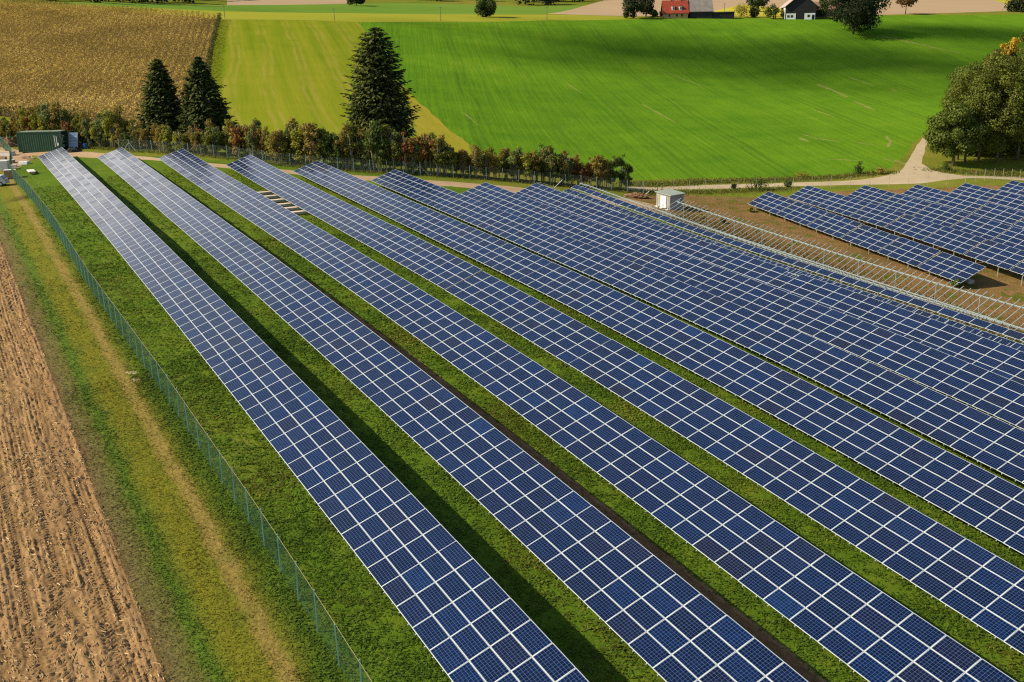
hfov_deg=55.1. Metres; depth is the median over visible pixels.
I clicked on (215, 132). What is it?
hedge tree
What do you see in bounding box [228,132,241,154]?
hedge tree
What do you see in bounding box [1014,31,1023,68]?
broadleaf tree
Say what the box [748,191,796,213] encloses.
solar table
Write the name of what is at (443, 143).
hedge tree
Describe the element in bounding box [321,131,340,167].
hedge tree
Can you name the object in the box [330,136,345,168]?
hedge tree
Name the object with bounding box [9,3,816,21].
yellow field
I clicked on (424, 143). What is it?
hedge tree
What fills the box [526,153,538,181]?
hedge tree
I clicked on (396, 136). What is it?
hedge tree
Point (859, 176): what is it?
roadside fence
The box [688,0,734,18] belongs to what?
barn
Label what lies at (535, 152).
hedge tree
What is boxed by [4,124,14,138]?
hedge tree
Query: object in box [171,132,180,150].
hedge tree
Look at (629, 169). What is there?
hedge tree
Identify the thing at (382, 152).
hedge tree
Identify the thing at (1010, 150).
wood shrub
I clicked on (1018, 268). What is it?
solar table
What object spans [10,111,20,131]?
hedge tree
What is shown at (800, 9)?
wooden barn
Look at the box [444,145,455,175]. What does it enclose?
hedge tree
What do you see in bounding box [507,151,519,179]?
hedge tree
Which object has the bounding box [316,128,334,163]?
hedge tree
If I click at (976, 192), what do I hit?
solar table
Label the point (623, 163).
hedge tree
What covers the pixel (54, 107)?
hedge tree
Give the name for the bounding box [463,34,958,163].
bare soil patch
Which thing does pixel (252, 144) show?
hedge tree
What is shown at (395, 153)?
hedge tree
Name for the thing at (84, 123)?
hedge tree
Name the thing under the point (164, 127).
hedge tree
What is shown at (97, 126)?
hedge tree
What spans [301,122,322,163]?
hedge tree
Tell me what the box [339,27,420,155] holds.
spruce tree
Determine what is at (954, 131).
broadleaf tree
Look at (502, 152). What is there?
hedge tree
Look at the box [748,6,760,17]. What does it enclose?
garden bush
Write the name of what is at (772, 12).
garden bush
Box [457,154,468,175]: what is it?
hedge tree
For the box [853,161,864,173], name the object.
roadside bush
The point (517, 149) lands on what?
hedge tree
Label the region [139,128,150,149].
hedge tree
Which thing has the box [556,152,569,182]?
hedge tree
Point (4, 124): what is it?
hedge tree
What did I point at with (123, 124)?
hedge tree
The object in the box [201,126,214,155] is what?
hedge tree
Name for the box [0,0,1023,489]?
ground
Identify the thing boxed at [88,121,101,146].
hedge tree
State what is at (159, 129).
hedge tree
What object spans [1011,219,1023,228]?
solar table
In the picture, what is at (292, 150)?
hedge tree
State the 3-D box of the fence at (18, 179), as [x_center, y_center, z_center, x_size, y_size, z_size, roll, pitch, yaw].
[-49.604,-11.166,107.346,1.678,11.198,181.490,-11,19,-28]
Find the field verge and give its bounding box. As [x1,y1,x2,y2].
[0,168,339,681]
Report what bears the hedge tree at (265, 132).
on the ground at (986, 162)
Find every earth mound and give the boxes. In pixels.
[0,136,17,146]
[623,192,648,198]
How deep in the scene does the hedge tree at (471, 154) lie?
154.15 m
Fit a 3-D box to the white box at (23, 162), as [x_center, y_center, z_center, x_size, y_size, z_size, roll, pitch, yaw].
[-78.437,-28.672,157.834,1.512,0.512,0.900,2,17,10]
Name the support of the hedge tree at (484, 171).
on the ground at (986, 162)
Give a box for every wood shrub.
[959,143,988,155]
[984,132,1023,156]
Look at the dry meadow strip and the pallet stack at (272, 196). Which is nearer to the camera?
the pallet stack at (272, 196)
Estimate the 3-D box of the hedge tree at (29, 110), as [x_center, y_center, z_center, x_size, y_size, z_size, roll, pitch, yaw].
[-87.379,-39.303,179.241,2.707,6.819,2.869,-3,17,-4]
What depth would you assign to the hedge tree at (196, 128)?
161.79 m
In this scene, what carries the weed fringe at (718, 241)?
on the dry bank
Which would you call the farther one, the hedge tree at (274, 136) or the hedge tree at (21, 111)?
the hedge tree at (21, 111)
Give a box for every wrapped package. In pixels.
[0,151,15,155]
[0,160,9,170]
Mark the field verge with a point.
(14, 195)
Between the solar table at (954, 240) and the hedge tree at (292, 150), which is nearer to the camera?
the solar table at (954, 240)
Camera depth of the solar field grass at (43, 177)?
56.86 m
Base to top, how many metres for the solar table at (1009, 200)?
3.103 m
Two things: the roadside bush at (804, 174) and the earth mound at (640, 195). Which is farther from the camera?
the roadside bush at (804, 174)
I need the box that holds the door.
[660,196,665,207]
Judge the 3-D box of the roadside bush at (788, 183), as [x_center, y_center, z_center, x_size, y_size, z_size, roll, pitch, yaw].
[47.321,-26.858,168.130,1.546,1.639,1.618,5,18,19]
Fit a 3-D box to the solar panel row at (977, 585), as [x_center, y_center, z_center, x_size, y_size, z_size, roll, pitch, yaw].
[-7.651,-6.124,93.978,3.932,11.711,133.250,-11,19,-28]
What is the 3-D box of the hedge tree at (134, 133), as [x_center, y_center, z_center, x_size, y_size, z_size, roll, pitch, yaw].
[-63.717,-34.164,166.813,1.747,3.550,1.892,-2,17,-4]
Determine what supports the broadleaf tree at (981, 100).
on the ground at (986, 162)
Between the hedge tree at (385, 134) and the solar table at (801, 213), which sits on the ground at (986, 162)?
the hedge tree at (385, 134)
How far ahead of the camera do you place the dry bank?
127.01 m
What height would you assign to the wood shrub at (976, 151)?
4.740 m
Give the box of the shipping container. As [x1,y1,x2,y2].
[16,130,74,151]
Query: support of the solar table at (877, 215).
on the dry bank
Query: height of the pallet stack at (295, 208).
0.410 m
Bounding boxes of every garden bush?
[623,10,629,17]
[650,10,657,17]
[733,3,752,17]
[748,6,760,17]
[763,3,780,18]
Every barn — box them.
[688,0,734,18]
[780,0,817,19]
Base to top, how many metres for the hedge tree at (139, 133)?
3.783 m
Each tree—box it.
[0,120,5,138]
[0,121,7,137]
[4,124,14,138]
[6,124,16,138]
[8,115,20,135]
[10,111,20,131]
[16,108,30,131]
[21,113,35,130]
[25,107,33,120]
[27,111,39,130]
[31,103,43,114]
[35,106,42,127]
[37,114,47,130]
[39,108,52,129]
[40,101,55,129]
[43,101,66,129]
[48,103,69,129]
[55,109,70,128]
[59,115,66,129]
[60,121,74,137]
[69,113,83,143]
[70,111,80,128]
[75,120,81,141]
[78,111,89,145]
[79,125,86,142]
[81,118,95,145]
[83,128,95,146]
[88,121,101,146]
[92,119,104,146]
[96,110,109,145]
[100,109,115,147]
[101,110,118,147]
[111,105,130,146]
[113,122,122,147]
[114,121,128,147]
[119,127,129,146]
[124,133,131,147]
[126,126,132,148]
[128,119,139,147]
[130,134,137,148]
[131,130,138,148]
[135,59,183,146]
[135,129,145,148]
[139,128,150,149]
[148,135,154,148]
[149,123,157,144]
[154,126,162,150]
[155,131,161,149]
[158,133,164,149]
[160,124,171,143]
[161,128,172,150]
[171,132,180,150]
[173,56,239,144]
[173,132,186,149]
[185,126,194,151]
[190,132,201,153]
[193,123,201,152]
[193,131,200,153]
[197,133,209,154]
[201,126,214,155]
[204,118,214,152]
[208,126,221,155]
[220,126,231,154]
[222,119,233,154]
[223,129,233,155]
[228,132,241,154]
[229,124,246,156]
[240,124,251,156]
[240,126,254,154]
[241,125,250,155]
[246,128,260,155]
[249,117,261,157]
[249,124,261,158]
[253,128,263,157]
[260,126,269,158]
[260,136,268,159]
[264,131,277,161]
[265,149,273,160]
[268,130,286,163]
[273,136,287,161]
[278,138,291,162]
[283,117,299,163]
[283,122,294,162]
[289,126,298,163]
[290,126,307,164]
[294,126,308,163]
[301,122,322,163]
[302,131,318,161]
[313,131,323,160]
[315,131,332,163]
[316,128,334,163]
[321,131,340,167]
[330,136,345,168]
[331,134,344,166]
[334,124,353,168]
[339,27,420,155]
[339,131,359,169]
[346,0,364,5]
[346,123,359,168]
[354,128,369,169]
[356,137,371,167]
[358,119,383,170]
[358,136,371,169]
[363,126,372,168]
[366,125,388,171]
[369,121,390,171]
[379,128,393,170]
[381,124,392,170]
[386,129,401,170]
[386,131,402,169]
[398,131,413,172]
[406,137,420,171]
[407,149,418,172]
[412,139,428,172]
[415,146,423,170]
[416,136,436,173]
[420,133,432,172]
[424,132,436,173]
[429,137,445,174]
[430,137,445,173]
[439,134,451,174]
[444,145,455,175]
[445,151,457,172]
[453,152,458,174]
[457,149,469,173]
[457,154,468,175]
[466,157,472,175]
[469,145,479,175]
[470,145,483,176]
[474,0,496,16]
[479,154,487,177]
[482,147,493,177]
[484,152,495,178]
[491,152,503,178]
[498,148,510,178]
[501,152,510,178]
[507,150,520,180]
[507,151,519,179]
[511,146,522,178]
[514,153,524,180]
[519,151,533,180]
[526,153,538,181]
[528,153,541,181]
[532,150,540,181]
[536,143,550,181]
[539,149,547,182]
[540,144,556,178]
[541,153,557,182]
[544,153,557,183]
[554,149,570,184]
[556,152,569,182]
[562,157,576,183]
[569,154,579,184]
[574,158,583,184]
[575,165,585,185]
[583,157,595,185]
[583,165,591,183]
[589,159,603,186]
[591,155,606,186]
[599,159,612,188]
[604,155,619,189]
[615,154,628,188]
[621,0,644,17]
[621,170,632,189]
[622,165,633,189]
[640,0,654,16]
[746,0,769,9]
[816,0,829,17]
[824,0,891,34]
[895,0,917,13]
[922,100,987,165]
[939,69,1008,162]
[943,60,992,103]
[967,49,1023,162]
[983,47,1019,75]
[999,37,1020,59]
[1001,52,1023,160]
[1002,0,1023,11]
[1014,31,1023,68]
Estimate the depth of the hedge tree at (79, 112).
175.33 m
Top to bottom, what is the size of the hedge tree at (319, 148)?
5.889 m
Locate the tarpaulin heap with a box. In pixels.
[67,147,81,152]
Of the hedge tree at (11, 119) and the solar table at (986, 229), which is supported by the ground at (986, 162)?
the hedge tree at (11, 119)
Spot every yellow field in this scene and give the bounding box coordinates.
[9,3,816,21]
[715,0,1009,15]
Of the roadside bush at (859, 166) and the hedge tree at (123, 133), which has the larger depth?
the roadside bush at (859, 166)
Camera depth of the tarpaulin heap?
167.02 m
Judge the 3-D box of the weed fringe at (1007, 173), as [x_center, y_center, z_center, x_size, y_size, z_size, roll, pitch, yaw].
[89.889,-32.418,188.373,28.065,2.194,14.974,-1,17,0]
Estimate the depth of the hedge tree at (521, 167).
154.41 m
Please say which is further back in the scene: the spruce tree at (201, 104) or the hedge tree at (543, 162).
the spruce tree at (201, 104)
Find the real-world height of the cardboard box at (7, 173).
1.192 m
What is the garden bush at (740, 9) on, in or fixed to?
on the yellow field at (358, 17)
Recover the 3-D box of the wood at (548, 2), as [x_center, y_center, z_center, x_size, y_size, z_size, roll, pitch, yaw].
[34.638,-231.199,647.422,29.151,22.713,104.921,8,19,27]
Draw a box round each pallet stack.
[258,191,274,194]
[265,195,281,198]
[270,198,288,202]
[278,202,294,206]
[284,206,302,210]
[291,210,309,214]
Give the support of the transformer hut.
on the dry bank
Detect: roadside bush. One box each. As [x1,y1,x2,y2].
[745,175,772,190]
[784,180,792,186]
[794,170,810,176]
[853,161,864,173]
[874,166,886,173]
[940,162,951,169]
[950,278,963,287]
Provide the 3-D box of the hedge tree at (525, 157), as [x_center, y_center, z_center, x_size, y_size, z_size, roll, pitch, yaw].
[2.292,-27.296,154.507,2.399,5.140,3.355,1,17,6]
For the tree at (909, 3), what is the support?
on the ploughed field at (608, 8)
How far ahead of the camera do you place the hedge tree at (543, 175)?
156.39 m
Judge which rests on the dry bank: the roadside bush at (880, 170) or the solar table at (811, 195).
the solar table at (811, 195)
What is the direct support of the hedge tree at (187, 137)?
on the ground at (986, 162)
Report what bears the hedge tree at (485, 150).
on the ground at (986, 162)
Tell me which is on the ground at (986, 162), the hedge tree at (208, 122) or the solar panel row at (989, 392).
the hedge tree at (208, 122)
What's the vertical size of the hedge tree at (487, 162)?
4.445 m
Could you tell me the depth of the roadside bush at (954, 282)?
115.82 m
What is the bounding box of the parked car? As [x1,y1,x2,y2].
[0,174,9,185]
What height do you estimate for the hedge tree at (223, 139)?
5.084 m
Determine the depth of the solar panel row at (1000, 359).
93.08 m
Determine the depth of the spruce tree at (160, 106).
170.46 m
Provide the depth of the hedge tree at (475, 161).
152.34 m
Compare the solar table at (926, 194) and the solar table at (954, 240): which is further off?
the solar table at (926, 194)
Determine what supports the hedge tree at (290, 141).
on the ground at (986, 162)
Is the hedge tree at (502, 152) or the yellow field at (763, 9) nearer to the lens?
the hedge tree at (502, 152)
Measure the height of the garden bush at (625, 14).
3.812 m
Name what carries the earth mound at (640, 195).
on the ground at (986, 162)
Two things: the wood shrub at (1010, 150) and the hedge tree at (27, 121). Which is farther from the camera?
the wood shrub at (1010, 150)
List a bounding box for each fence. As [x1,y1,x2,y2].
[0,137,371,681]
[118,140,645,192]
[634,202,1022,342]
[657,169,1020,190]
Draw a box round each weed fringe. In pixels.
[14,145,655,196]
[610,185,799,196]
[616,169,899,188]
[681,228,1020,343]
[913,166,1023,178]
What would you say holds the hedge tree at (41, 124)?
on the ground at (986, 162)
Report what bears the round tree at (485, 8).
on the yellow field at (358, 17)
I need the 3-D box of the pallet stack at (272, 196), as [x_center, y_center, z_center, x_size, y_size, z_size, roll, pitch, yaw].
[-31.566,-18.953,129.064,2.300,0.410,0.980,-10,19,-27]
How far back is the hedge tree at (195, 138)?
160.44 m
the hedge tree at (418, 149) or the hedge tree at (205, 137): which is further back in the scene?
the hedge tree at (205, 137)
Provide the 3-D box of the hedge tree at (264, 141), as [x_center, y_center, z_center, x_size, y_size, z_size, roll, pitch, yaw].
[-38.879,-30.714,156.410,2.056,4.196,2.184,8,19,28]
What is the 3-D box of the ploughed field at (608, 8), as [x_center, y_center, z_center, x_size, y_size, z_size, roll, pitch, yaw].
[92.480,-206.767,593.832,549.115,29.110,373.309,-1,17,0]
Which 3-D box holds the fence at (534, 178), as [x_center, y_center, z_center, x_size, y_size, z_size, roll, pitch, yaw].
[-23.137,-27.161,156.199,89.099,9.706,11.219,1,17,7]
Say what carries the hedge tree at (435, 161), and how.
on the ground at (986, 162)
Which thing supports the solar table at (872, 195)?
on the dry bank
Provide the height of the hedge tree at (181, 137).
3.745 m
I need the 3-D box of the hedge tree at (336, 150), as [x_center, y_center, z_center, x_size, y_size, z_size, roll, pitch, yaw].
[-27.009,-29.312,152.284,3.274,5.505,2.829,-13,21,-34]
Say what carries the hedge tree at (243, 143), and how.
on the ground at (986, 162)
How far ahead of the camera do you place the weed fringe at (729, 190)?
163.66 m
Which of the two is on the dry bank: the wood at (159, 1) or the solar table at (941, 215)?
the solar table at (941, 215)
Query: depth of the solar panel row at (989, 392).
84.41 m
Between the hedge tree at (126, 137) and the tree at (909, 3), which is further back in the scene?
the tree at (909, 3)
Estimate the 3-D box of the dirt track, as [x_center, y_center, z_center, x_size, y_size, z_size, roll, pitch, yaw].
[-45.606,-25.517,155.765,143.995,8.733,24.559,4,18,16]
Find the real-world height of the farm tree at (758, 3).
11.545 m
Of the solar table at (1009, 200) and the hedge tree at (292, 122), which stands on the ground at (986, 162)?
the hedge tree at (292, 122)
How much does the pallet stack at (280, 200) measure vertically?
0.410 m
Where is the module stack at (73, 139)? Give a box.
[69,132,77,147]
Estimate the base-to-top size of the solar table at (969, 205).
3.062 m
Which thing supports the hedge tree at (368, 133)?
on the ground at (986, 162)
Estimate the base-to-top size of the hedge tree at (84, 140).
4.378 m
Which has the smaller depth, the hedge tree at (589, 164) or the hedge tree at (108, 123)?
the hedge tree at (589, 164)
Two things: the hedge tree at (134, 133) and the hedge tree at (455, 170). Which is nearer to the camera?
the hedge tree at (455, 170)
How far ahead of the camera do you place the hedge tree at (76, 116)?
173.12 m
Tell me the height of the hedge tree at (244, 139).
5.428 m
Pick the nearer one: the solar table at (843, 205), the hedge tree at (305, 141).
the solar table at (843, 205)
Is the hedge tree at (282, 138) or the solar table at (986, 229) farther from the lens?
the hedge tree at (282, 138)
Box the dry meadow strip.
[402,86,470,154]
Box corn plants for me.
[0,0,222,126]
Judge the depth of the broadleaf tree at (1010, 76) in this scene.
193.21 m
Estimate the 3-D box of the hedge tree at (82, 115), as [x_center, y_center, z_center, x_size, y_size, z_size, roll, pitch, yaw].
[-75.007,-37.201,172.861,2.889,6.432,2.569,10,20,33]
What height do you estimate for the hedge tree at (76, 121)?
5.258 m
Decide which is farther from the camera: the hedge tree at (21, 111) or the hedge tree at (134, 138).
the hedge tree at (21, 111)
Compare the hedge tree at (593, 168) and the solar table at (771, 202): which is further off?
the hedge tree at (593, 168)
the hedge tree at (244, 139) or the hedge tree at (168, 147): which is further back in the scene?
the hedge tree at (168, 147)
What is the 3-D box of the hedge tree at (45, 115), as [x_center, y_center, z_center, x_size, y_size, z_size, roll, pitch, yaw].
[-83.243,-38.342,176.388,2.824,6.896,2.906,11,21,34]
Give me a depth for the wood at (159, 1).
492.38 m
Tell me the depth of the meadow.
263.42 m
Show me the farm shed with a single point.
(817, 3)
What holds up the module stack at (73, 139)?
on the ground at (986, 162)
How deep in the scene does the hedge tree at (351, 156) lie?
151.12 m
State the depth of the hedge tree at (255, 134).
156.24 m
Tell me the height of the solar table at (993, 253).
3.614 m
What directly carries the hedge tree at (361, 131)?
on the ground at (986, 162)
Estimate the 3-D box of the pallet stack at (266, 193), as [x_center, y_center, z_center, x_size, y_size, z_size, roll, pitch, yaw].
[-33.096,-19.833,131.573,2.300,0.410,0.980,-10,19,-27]
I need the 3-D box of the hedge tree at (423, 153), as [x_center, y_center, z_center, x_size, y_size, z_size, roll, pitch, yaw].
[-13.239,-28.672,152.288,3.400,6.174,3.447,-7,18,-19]
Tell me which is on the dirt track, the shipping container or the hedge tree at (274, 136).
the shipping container
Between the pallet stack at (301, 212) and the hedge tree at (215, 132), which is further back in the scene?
the hedge tree at (215, 132)
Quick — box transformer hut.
[655,189,685,209]
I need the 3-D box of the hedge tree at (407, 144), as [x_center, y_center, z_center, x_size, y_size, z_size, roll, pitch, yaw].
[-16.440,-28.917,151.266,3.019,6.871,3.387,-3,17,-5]
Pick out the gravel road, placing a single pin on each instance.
(906, 172)
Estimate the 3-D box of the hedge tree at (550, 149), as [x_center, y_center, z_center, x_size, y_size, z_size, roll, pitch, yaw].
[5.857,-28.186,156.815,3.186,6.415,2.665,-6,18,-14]
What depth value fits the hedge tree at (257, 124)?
156.96 m
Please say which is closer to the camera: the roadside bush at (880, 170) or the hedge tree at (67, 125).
the hedge tree at (67, 125)
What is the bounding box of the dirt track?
[0,147,676,215]
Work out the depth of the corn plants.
285.80 m
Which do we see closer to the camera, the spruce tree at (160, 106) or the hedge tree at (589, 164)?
the hedge tree at (589, 164)
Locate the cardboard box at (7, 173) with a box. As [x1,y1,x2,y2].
[3,169,15,177]
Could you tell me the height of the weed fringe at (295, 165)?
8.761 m
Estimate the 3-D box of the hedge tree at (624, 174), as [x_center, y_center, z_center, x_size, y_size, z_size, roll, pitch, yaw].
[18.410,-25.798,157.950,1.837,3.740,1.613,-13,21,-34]
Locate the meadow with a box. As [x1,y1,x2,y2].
[210,20,470,153]
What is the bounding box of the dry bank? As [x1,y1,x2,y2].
[630,185,1023,341]
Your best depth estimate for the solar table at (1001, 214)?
137.75 m
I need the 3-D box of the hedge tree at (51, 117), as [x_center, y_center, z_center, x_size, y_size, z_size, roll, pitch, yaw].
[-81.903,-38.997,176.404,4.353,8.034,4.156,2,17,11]
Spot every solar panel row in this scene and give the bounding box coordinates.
[38,147,588,681]
[97,147,808,681]
[158,148,1016,681]
[227,155,1023,654]
[293,161,1023,554]
[371,169,1023,483]
[461,182,1023,429]
[516,182,1023,384]
[563,183,1023,351]
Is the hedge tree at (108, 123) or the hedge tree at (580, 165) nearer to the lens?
the hedge tree at (580, 165)
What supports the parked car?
on the field verge
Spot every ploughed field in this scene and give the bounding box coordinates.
[0,244,164,681]
[227,0,1007,16]
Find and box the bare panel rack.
[660,198,1023,338]
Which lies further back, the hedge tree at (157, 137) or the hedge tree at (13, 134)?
the hedge tree at (13, 134)
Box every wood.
[25,0,194,3]
[515,0,583,4]
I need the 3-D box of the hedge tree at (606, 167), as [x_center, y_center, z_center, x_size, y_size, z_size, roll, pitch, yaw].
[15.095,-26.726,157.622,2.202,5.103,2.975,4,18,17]
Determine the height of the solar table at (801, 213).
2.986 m
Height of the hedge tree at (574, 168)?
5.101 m
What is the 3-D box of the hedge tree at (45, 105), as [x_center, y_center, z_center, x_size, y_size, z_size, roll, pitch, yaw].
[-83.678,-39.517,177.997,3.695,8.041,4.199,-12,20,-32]
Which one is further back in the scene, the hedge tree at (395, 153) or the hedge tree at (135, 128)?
the hedge tree at (135, 128)
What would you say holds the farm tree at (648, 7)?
on the ground at (986, 162)
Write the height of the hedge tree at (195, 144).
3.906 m
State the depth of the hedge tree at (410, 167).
151.44 m
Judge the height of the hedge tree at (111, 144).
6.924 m
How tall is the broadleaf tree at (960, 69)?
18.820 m
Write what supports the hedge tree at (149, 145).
on the ground at (986, 162)
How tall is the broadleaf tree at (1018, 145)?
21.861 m
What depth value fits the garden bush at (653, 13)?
411.49 m
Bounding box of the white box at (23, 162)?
[18,161,29,164]
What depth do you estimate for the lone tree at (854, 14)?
365.48 m
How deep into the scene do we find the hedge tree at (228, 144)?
158.81 m
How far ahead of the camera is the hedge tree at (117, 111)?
170.26 m
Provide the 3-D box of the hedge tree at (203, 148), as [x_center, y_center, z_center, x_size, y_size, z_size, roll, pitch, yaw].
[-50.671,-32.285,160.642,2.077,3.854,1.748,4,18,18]
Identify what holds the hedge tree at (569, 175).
on the ground at (986, 162)
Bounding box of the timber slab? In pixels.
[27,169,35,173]
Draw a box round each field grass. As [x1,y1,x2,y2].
[17,155,1023,681]
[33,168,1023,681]
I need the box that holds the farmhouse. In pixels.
[661,0,688,18]
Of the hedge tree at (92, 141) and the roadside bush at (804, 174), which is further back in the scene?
the roadside bush at (804, 174)
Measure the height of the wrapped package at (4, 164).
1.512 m
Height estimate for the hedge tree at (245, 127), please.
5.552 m
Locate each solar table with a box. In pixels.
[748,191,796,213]
[776,201,827,227]
[788,185,835,205]
[807,212,861,237]
[817,194,869,216]
[841,225,899,253]
[847,185,895,204]
[850,203,904,228]
[878,237,939,267]
[879,194,931,215]
[884,214,943,240]
[901,184,949,204]
[914,203,969,226]
[918,252,984,283]
[922,226,985,254]
[935,193,987,213]
[950,183,1000,200]
[951,214,1011,243]
[964,239,1023,276]
[969,203,1023,225]
[985,191,1023,211]
[992,227,1023,250]
[997,180,1023,195]
[1009,261,1023,285]
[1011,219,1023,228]
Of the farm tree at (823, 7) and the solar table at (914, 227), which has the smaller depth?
the solar table at (914, 227)
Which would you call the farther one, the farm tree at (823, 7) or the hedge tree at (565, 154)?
the farm tree at (823, 7)
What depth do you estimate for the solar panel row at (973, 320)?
103.45 m
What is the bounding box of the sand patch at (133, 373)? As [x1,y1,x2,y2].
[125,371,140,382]
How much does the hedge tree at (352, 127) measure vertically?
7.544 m
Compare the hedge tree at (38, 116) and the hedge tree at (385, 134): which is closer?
the hedge tree at (385, 134)
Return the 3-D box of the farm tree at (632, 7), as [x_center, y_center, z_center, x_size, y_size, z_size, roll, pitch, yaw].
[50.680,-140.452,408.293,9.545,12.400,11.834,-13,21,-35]
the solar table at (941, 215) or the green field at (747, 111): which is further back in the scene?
the green field at (747, 111)
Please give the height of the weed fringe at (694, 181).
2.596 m
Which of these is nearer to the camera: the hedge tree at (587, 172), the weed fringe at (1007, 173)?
the hedge tree at (587, 172)
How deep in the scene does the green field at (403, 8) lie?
517.49 m
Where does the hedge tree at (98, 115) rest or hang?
on the ground at (986, 162)
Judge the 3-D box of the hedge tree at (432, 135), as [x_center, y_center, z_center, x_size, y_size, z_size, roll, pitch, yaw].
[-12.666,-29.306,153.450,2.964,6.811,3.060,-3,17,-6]
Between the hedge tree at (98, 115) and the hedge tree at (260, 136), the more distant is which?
the hedge tree at (98, 115)
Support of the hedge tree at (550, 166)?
on the ground at (986, 162)
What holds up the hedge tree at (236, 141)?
on the ground at (986, 162)
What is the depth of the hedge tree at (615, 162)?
157.65 m
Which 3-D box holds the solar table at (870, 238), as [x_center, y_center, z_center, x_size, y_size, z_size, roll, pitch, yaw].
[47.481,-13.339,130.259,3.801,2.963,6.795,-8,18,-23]
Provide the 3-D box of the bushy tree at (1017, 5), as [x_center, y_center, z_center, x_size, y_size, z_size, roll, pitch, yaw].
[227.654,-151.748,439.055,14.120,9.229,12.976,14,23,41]
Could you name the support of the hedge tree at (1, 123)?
on the ground at (986, 162)
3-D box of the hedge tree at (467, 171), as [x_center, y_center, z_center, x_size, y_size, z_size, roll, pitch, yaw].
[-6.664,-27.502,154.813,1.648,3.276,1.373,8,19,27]
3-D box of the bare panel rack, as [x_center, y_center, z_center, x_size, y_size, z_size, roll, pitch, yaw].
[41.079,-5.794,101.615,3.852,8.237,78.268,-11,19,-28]
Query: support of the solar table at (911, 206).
on the dry bank
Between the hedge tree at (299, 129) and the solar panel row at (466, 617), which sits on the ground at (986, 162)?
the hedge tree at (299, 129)
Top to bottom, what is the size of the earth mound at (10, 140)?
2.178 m
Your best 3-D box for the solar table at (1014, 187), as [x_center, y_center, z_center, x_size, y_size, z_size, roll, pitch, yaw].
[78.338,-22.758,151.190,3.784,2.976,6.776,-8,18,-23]
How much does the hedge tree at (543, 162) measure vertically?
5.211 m
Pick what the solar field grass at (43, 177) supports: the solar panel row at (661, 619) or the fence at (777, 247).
the solar panel row at (661, 619)
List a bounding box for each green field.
[3,0,581,13]
[359,14,1023,179]
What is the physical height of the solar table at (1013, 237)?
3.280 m
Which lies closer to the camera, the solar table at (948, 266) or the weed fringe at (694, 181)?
the solar table at (948, 266)
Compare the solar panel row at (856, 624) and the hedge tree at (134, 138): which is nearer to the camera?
the solar panel row at (856, 624)
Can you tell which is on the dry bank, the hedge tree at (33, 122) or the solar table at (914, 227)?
the solar table at (914, 227)
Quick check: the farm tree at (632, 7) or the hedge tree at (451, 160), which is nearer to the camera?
the hedge tree at (451, 160)
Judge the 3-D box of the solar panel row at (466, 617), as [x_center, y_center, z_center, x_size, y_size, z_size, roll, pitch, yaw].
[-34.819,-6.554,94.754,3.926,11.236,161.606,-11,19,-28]
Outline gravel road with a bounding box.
[629,138,1023,190]
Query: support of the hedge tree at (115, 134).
on the ground at (986, 162)
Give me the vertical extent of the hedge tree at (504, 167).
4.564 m
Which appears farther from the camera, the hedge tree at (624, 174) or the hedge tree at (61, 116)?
the hedge tree at (61, 116)
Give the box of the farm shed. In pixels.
[815,2,839,16]
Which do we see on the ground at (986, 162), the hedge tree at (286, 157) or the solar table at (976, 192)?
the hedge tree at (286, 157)
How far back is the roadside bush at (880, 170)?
183.30 m
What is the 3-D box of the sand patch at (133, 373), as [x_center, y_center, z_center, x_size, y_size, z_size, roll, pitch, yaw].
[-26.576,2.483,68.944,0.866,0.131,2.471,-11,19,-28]
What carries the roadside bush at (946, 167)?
on the ground at (986, 162)
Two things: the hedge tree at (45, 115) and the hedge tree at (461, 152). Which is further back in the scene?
the hedge tree at (45, 115)
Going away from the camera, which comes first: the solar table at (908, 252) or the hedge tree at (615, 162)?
the solar table at (908, 252)
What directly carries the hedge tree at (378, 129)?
on the ground at (986, 162)
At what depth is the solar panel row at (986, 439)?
77.34 m
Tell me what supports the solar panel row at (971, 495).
on the solar field grass at (43, 177)
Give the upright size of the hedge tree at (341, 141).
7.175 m
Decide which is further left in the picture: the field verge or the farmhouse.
the field verge
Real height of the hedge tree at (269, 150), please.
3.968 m
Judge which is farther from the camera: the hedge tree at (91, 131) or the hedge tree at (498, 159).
the hedge tree at (91, 131)
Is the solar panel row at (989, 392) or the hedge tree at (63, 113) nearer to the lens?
the solar panel row at (989, 392)
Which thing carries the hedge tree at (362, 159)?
on the ground at (986, 162)
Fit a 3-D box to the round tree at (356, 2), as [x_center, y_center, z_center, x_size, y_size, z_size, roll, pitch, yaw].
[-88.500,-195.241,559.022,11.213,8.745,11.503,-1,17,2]
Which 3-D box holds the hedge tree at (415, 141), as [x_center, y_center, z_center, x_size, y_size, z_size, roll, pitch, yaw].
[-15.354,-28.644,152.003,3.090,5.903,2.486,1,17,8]
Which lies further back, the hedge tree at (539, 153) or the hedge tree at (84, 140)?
the hedge tree at (84, 140)
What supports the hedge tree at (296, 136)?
on the ground at (986, 162)

